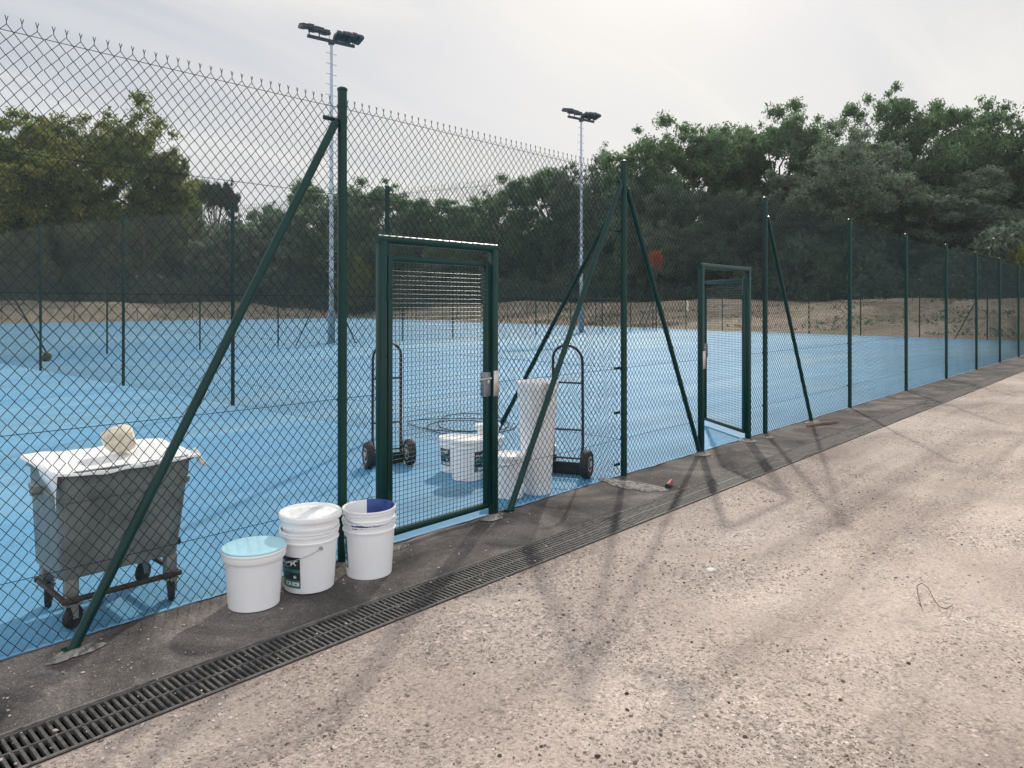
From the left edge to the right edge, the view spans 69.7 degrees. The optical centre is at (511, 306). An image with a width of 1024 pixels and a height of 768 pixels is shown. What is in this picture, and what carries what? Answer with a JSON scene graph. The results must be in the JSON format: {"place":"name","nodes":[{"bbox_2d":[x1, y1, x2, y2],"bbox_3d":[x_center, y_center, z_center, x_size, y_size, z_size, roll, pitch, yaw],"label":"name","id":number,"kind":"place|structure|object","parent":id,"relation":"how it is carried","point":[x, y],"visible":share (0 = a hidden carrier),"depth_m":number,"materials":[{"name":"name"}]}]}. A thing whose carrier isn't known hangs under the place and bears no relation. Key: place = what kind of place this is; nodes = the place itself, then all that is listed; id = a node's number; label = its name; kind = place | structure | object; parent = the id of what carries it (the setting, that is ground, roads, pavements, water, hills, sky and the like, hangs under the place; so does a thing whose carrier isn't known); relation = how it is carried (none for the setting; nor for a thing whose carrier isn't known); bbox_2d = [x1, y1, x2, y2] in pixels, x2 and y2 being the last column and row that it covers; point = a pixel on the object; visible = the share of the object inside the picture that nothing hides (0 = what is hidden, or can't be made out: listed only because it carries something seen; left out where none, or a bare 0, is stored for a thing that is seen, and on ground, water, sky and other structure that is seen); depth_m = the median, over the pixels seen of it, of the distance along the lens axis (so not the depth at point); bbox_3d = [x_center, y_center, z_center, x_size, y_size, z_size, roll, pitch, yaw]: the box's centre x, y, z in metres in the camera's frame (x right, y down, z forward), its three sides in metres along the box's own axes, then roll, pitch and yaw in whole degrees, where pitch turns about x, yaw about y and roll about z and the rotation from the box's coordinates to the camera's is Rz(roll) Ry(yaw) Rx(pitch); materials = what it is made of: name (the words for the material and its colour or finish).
{"place":"outdoors","nodes":[
{"label":"outdoors","id":0,"kind":"place"},
{"bbox_2d":[42,352,51,360],"bbox_3d":[-13.975,1.534,22.055,0.228,0.315,0.321,0,0,43],"label":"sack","id":1,"kind":"object","parent":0,"point":[47,358],"visible":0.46,"depth_m":22.00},
{"bbox_2d":[0,318,1023,660],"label":"court surface","id":2,"kind":"object","parent":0,"point":[714,434],"visible":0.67,"depth_m":11.31,"materials":[{"name":"blue plastic"}]},
{"bbox_2d":[27,454,193,628],"bbox_3d":[-2.234,1.245,4.086,0.566,0.812,0.765,0,0,43],"label":"waste container","id":3,"kind":"object","parent":2,"relation":"on","point":[64,515],"visible":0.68,"depth_m":3.87,"materials":[{"name":"metal"}]},
{"bbox_2d":[20,438,201,514],"bbox_3d":[-2.228,0.917,4.091,0.604,0.221,0.745,0,0,43],"label":"plastic sheet","id":4,"kind":"object","parent":3,"relation":"on","point":[66,469],"visible":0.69,"depth_m":3.99,"materials":[{"name":"white plastic"}]},
{"bbox_2d":[100,424,136,452],"bbox_3d":[-2.199,0.743,4.124,0.153,0.152,0.192,0,0,43],"label":"stone","id":5,"kind":"object","parent":4,"relation":"on","point":[107,435],"visible":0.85,"depth_m":4.07,"materials":[{"name":"stone"}]},
{"bbox_2d":[191,448,206,465],"bbox_3d":[-1.806,0.869,4.237,0.086,0.112,0.036,0,0,-27],"label":"torn tape","id":6,"kind":"object","parent":4,"relation":"hanging from","point":[200,461],"visible":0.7,"depth_m":4.23,"materials":[{"name":"white plastic"}]},
{"bbox_2d":[0,292,337,322],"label":"chain link fence","id":7,"kind":"object","parent":2,"relation":"on","point":[324,298],"visible":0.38,"depth_m":83.09,"materials":[{"name":"green metal"}]},
{"bbox_2d":[0,168,621,474],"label":"chain link fence","id":8,"kind":"object","parent":2,"relation":"on","point":[233,284],"visible":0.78,"depth_m":11.43,"materials":[{"name":"green metal"}]},
{"bbox_2d":[0,263,656,357],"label":"chain link fence","id":9,"kind":"object","parent":2,"relation":"on","point":[200,312],"visible":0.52,"depth_m":30.35,"materials":[{"name":"green metal"}]},
{"bbox_2d":[298,23,363,343],"bbox_3d":[-7.979,-5.325,32.538,2.882,13.952,0.625,0,0,-38],"label":"floodlight mast","id":10,"kind":"object","parent":2,"relation":"on","point":[345,38],"visible":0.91,"depth_m":32.51,"materials":[{"name":"grey metal"}]},
{"bbox_2d":[362,343,416,468],"bbox_3d":[-1.300,1.010,7.650,0.518,1.284,0.446,0,0,-24],"label":"hand truck","id":11,"kind":"object","parent":2,"relation":"on","point":[373,454],"visible":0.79,"depth_m":7.59,"materials":[{"name":"black paint"}]},
{"bbox_2d":[438,434,463,472],"bbox_3d":[-0.578,1.478,7.380,0.320,0.345,0.320,0,0,43],"label":"paint bucket","id":12,"kind":"object","parent":2,"relation":"on","point":[445,452],"visible":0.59,"depth_m":7.26,"materials":[{"name":"white plastic"}]},
{"bbox_2d":[407,413,516,433],"bbox_3d":[-0.589,1.631,10.226,1.620,0.028,1.553,0,0,43],"label":"hose","id":13,"kind":"object","parent":2,"relation":"on","point":[457,420],"visible":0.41,"depth_m":10.20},
{"bbox_2d":[449,434,482,481],"bbox_3d":[-0.426,1.455,7.050,0.358,0.391,0.358,0,0,43],"label":"paint bucket","id":14,"kind":"object","parent":2,"relation":"on","point":[471,454],"visible":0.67,"depth_m":6.92,"materials":[{"name":"white plastic"}]},
{"bbox_2d":[475,434,504,450],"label":"paint bucket","id":15,"kind":"object","parent":2,"relation":"on","point":[500,441],"visible":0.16,"depth_m":7.32,"materials":[{"name":"white plastic"}]},
{"bbox_2d":[475,422,500,435],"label":"paint bucket","id":16,"kind":"object","parent":15,"relation":"on","point":[481,427],"visible":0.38,"depth_m":7.32,"materials":[{"name":"white plastic"}]},
{"bbox_2d":[498,451,525,499],"bbox_3d":[-0.024,1.464,6.376,0.288,0.371,0.288,0,0,43],"label":"paint bucket","id":17,"kind":"object","parent":2,"relation":"on","point":[508,472],"visible":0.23,"depth_m":6.26,"materials":[{"name":"white plastic"}]},
{"bbox_2d":[516,378,557,495],"bbox_3d":[0.223,1.150,6.517,0.376,1.000,0.376,0,0,43],"label":"tall tub","id":18,"kind":"object","parent":2,"relation":"on","point":[551,420],"visible":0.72,"depth_m":6.39,"materials":[{"name":"white plastic"}]},
{"bbox_2d":[552,344,593,478],"bbox_3d":[0.546,1.010,7.217,0.518,1.284,0.446,0,0,20],"label":"hand truck","id":19,"kind":"object","parent":2,"relation":"on","point":[582,457],"visible":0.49,"depth_m":7.17,"materials":[{"name":"black paint"}]},
{"bbox_2d":[562,108,600,332],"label":"floodlight mast","id":20,"kind":"object","parent":2,"relation":"on","point":[589,116],"visible":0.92,"depth_m":46.11,"materials":[{"name":"grey metal"}]},
{"bbox_2d":[353,278,1023,340],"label":"chain link fence","id":21,"kind":"object","parent":2,"relation":"on","point":[362,308],"visible":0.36,"depth_m":49.43,"materials":[{"name":"green metal"}]},
{"bbox_2d":[0,355,1023,733],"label":"asphalt strip","id":22,"kind":"object","parent":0,"point":[180,639],"visible":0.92,"depth_m":4.28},
{"bbox_2d":[45,642,106,664],"bbox_3d":[-2.074,1.636,3.491,0.110,0.012,0.278,0,0,38],"label":"concrete footing","id":23,"kind":"object","parent":22,"relation":"on","point":[63,655],"visible":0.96,"depth_m":3.46,"materials":[{"name":"grey concrete"}]},
{"bbox_2d":[221,536,286,612],"bbox_3d":[-1.428,1.483,4.070,0.346,0.324,0.346,0,0,43],"label":"paint bucket","id":24,"kind":"object","parent":22,"relation":"on","point":[253,569],"visible":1,"depth_m":3.95,"materials":[{"name":"white plastic"}]},
{"bbox_2d":[279,523,339,593],"bbox_3d":[-1.195,1.469,4.328,0.356,0.352,0.354,0,0,43],"label":"paint bucket","id":25,"kind":"object","parent":22,"relation":"on","point":[309,561],"visible":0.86,"depth_m":4.20,"materials":[{"name":"white plastic"}]},
{"bbox_2d":[278,502,341,534],"bbox_3d":[-1.191,1.381,4.336,0.362,0.356,0.362,1,0,43],"label":"paint bucket","id":26,"kind":"object","parent":25,"relation":"in","point":[309,518],"visible":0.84,"depth_m":4.25,"materials":[{"name":"white plastic"}]},
{"bbox_2d":[342,516,395,579],"bbox_3d":[-0.882,1.472,4.540,0.332,0.345,0.332,0,0,43],"label":"paint bucket","id":27,"kind":"object","parent":22,"relation":"on","point":[368,553],"visible":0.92,"depth_m":4.41,"materials":[{"name":"white plastic"}]},
{"bbox_2d":[342,499,395,529],"bbox_3d":[-0.880,1.403,4.537,0.333,0.345,0.330,0,0,43],"label":"paint bucket","id":28,"kind":"object","parent":27,"relation":"in","point":[370,511],"visible":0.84,"depth_m":4.49,"materials":[{"name":"white plastic"}]},
{"bbox_2d":[393,543,408,550],"bbox_3d":[-0.785,1.636,5.000,0.100,0.012,0.209,0,0,43],"label":"concrete footing","id":29,"kind":"object","parent":22,"relation":"on","point":[399,546],"visible":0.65,"depth_m":5.00,"materials":[{"name":"grey concrete"}]},
{"bbox_2d":[480,513,503,520],"bbox_3d":[-0.144,1.636,5.715,0.133,0.012,0.267,0,0,43],"label":"concrete footing","id":30,"kind":"object","parent":22,"relation":"on","point":[492,517],"visible":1,"depth_m":5.67,"materials":[{"name":"grey concrete"}]},
{"bbox_2d":[0,356,1017,659],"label":"court edge","id":31,"kind":"object","parent":22,"relation":"on","point":[412,536],"visible":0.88,"depth_m":5.41,"materials":[{"name":"concrete"}]},
{"bbox_2d":[0,16,1023,655],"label":"chain link fence","id":32,"kind":"object","parent":22,"relation":"on","point":[342,354],"visible":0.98,"depth_m":5.93,"materials":[{"name":"green metal"}]},
{"bbox_2d":[375,234,498,535],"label":"gate","id":33,"kind":"structure","parent":32,"relation":"attached to","point":[489,384],"depth_m":5.33,"materials":[{"name":"metal"}]},
{"bbox_2d":[697,263,751,451],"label":"gate","id":34,"kind":"structure","parent":32,"relation":"attached to","point":[703,346],"depth_m":9.15,"materials":[{"name":"metal"}]},
{"bbox_2d":[0,365,1023,767],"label":"drain channel","id":35,"kind":"object","parent":22,"relation":"in","point":[112,713],"visible":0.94,"depth_m":3.79,"materials":[{"name":"metal"}]},
{"bbox_2d":[599,478,668,491],"bbox_3d":[1.086,1.636,6.749,0.735,0.012,0.273,0,0,43],"label":"concrete footing","id":36,"kind":"object","parent":22,"relation":"on","point":[634,485],"visible":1,"depth_m":6.68,"materials":[{"name":"grey concrete"}]},
{"bbox_2d":[665,479,672,488],"bbox_3d":[1.431,1.617,6.689,0.043,0.042,0.192,0,0,23],"label":"plastic tube","id":37,"kind":"object","parent":22,"relation":"on","point":[669,483],"visible":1,"depth_m":6.64,"materials":[{"name":"red plastic"}]},
{"bbox_2d":[693,452,710,455],"bbox_3d":[2.103,1.636,8.140,0.174,0.012,0.267,0,0,43],"label":"concrete footing","id":38,"kind":"object","parent":22,"relation":"on","point":[701,454],"visible":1,"depth_m":8.11,"materials":[{"name":"grey concrete"}]},
{"bbox_2d":[739,439,756,442],"bbox_3d":[2.857,1.636,8.943,0.188,0.012,0.271,0,0,43],"label":"concrete footing","id":39,"kind":"object","parent":22,"relation":"on","point":[746,440],"visible":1,"depth_m":8.92,"materials":[{"name":"grey concrete"}]},
{"bbox_2d":[805,420,819,423],"bbox_3d":[4.283,1.636,10.413,0.174,0.012,0.360,0,0,43],"label":"concrete footing","id":40,"kind":"object","parent":22,"relation":"on","point":[814,421],"visible":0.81,"depth_m":10.39,"materials":[{"name":"grey concrete"}]},
{"bbox_2d":[806,420,838,426],"bbox_3d":[4.318,1.623,10.209,0.750,0.039,0.060,0,0,-33],"label":"stick","id":41,"kind":"object","parent":22,"relation":"on","point":[818,423],"visible":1,"depth_m":10.18,"materials":[{"name":"wood"}]},
{"bbox_2d":[0,296,1023,340],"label":"ground","id":42,"kind":"structure","parent":0,"point":[666,306],"depth_m":66.99,"materials":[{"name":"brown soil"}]},
{"bbox_2d":[0,113,149,300],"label":"tree","id":43,"kind":"object","parent":42,"relation":"on","point":[29,165],"visible":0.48,"depth_m":98.31,"materials":[{"name":"green plant"}]},
{"bbox_2d":[0,88,204,301],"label":"tree","id":44,"kind":"object","parent":42,"relation":"on","point":[52,206],"visible":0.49,"depth_m":102.54,"materials":[{"name":"green plant"}]},
{"bbox_2d":[93,139,201,293],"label":"tree","id":45,"kind":"object","parent":42,"relation":"on","point":[179,203],"visible":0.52,"depth_m":108.67,"materials":[{"name":"green plant"}]},
{"bbox_2d":[176,198,205,275],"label":"tree","id":46,"kind":"object","parent":42,"relation":"on","point":[198,226],"visible":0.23,"depth_m":116.71,"materials":[{"name":"green plant"}]},
{"bbox_2d":[191,178,240,226],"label":"pine tree","id":47,"kind":"object","parent":42,"relation":"on","point":[221,195],"visible":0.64,"depth_m":144.53,"materials":[{"name":"green plant"}]},
{"bbox_2d":[182,210,301,300],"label":"bush","id":48,"kind":"object","parent":42,"relation":"on","point":[245,253],"visible":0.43,"depth_m":108.80,"materials":[{"name":"green plant"}]},
{"bbox_2d":[246,200,290,261],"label":"tree","id":49,"kind":"object","parent":42,"relation":"on","point":[265,208],"visible":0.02,"depth_m":131.24,"materials":[{"name":"green plant"}]},
{"bbox_2d":[271,176,384,289],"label":"tree","id":50,"kind":"object","parent":42,"relation":"on","point":[311,199],"visible":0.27,"depth_m":121.21,"materials":[{"name":"green plant"}]},
{"bbox_2d":[334,256,372,315],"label":"bush","id":51,"kind":"object","parent":42,"relation":"on","point":[355,276],"visible":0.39,"depth_m":111.16,"materials":[{"name":"green plant"}]},
{"bbox_2d":[309,178,437,277],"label":"tree","id":52,"kind":"object","parent":42,"relation":"on","point":[397,206],"visible":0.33,"depth_m":124.31,"materials":[{"name":"green plant"}]},
{"bbox_2d":[394,196,476,302],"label":"tree","id":53,"kind":"object","parent":42,"relation":"on","point":[427,225],"visible":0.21,"depth_m":122.51,"materials":[{"name":"green plant"}]},
{"bbox_2d":[421,172,553,280],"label":"tree","id":54,"kind":"object","parent":42,"relation":"on","point":[470,256],"visible":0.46,"depth_m":115.65,"materials":[{"name":"green plant"}]},
{"bbox_2d":[0,151,1023,313],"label":"undergrowth","id":55,"kind":"object","parent":42,"relation":"on","point":[998,243],"visible":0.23,"depth_m":86.92,"materials":[{"name":"green plant"}]},
{"bbox_2d":[504,165,601,291],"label":"tree","id":56,"kind":"object","parent":42,"relation":"on","point":[540,214],"visible":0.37,"depth_m":110.88,"materials":[{"name":"green plant"}]},
{"bbox_2d":[544,141,641,265],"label":"tree","id":57,"kind":"object","parent":42,"relation":"on","point":[597,158],"visible":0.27,"depth_m":105.36,"materials":[{"name":"green plant"}]},
{"bbox_2d":[649,249,663,310],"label":"tree","id":58,"kind":"object","parent":42,"relation":"on","point":[655,262],"visible":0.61,"depth_m":69.34,"materials":[{"name":"plant"}]},
{"bbox_2d":[600,181,731,300],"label":"tree","id":59,"kind":"object","parent":42,"relation":"on","point":[661,239],"visible":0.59,"depth_m":82.96,"materials":[{"name":"green plant"}]},
{"bbox_2d":[598,109,754,231],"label":"tree","id":60,"kind":"object","parent":42,"relation":"on","point":[661,158],"visible":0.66,"depth_m":89.28,"materials":[{"name":"green plant"}]},
{"bbox_2d":[685,124,778,256],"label":"tree","id":61,"kind":"object","parent":42,"relation":"on","point":[756,181],"visible":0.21,"depth_m":92.64,"materials":[{"name":"green plant"}]},
{"bbox_2d":[667,188,823,298],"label":"tree","id":62,"kind":"object","parent":42,"relation":"on","point":[771,200],"visible":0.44,"depth_m":77.79,"materials":[{"name":"green plant"}]},
{"bbox_2d":[716,96,842,300],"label":"tree","id":63,"kind":"object","parent":42,"relation":"on","point":[793,138],"visible":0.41,"depth_m":88.77,"materials":[{"name":"green plant"}]},
{"bbox_2d":[752,117,946,297],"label":"tree","id":64,"kind":"object","parent":42,"relation":"on","point":[847,169],"visible":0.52,"depth_m":71.41,"materials":[{"name":"green plant"}]},
{"bbox_2d":[808,80,1021,259],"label":"tree","id":65,"kind":"object","parent":42,"relation":"on","point":[920,129],"visible":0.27,"depth_m":84.28,"materials":[{"name":"green plant"}]},
{"bbox_2d":[877,164,1023,263],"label":"tree","id":66,"kind":"object","parent":42,"relation":"on","point":[951,207],"visible":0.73,"depth_m":66.13,"materials":[{"name":"green plant"}]},
{"bbox_2d":[898,94,1023,237],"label":"tree","id":67,"kind":"object","parent":42,"relation":"on","point":[966,159],"visible":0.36,"depth_m":76.49,"materials":[{"name":"green plant"}]},
{"bbox_2d":[987,142,1023,216],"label":"tree","id":68,"kind":"object","parent":42,"relation":"on","point":[1012,207],"visible":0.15,"depth_m":75.32,"materials":[{"name":"green plant"}]},
{"bbox_2d":[1006,242,1023,294],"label":"bush","id":69,"kind":"object","parent":42,"relation":"on","point":[1018,257],"visible":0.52,"depth_m":56.10,"materials":[{"name":"green plant"}]},
{"bbox_2d":[0,0,1023,297],"label":"sky","id":70,"kind":"structure","parent":0,"point":[508,69],"materials":[{"name":"white"}]},
{"bbox_2d":[0,371,1023,767],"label":"gravel path","id":71,"kind":"structure","parent":0,"point":[498,695],"depth_m":3.55,"materials":[{"name":"beige gravel"}]},
{"bbox_2d":[705,567,714,571],"bbox_3d":[1.232,1.643,4.569,0.046,0.025,0.056,0,0,43],"label":"stone","id":72,"kind":"object","parent":71,"relation":"on","point":[709,569],"visible":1,"depth_m":4.56,"materials":[{"name":"white stone"}]},
{"bbox_2d":[917,583,952,608],"bbox_3d":[2.378,1.633,4.133,0.173,0.028,0.394,0,0,28],"label":"twig","id":73,"kind":"object","parent":71,"relation":"on","point":[932,596],"visible":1,"depth_m":4.08,"materials":[{"name":"wood"}]}
]}

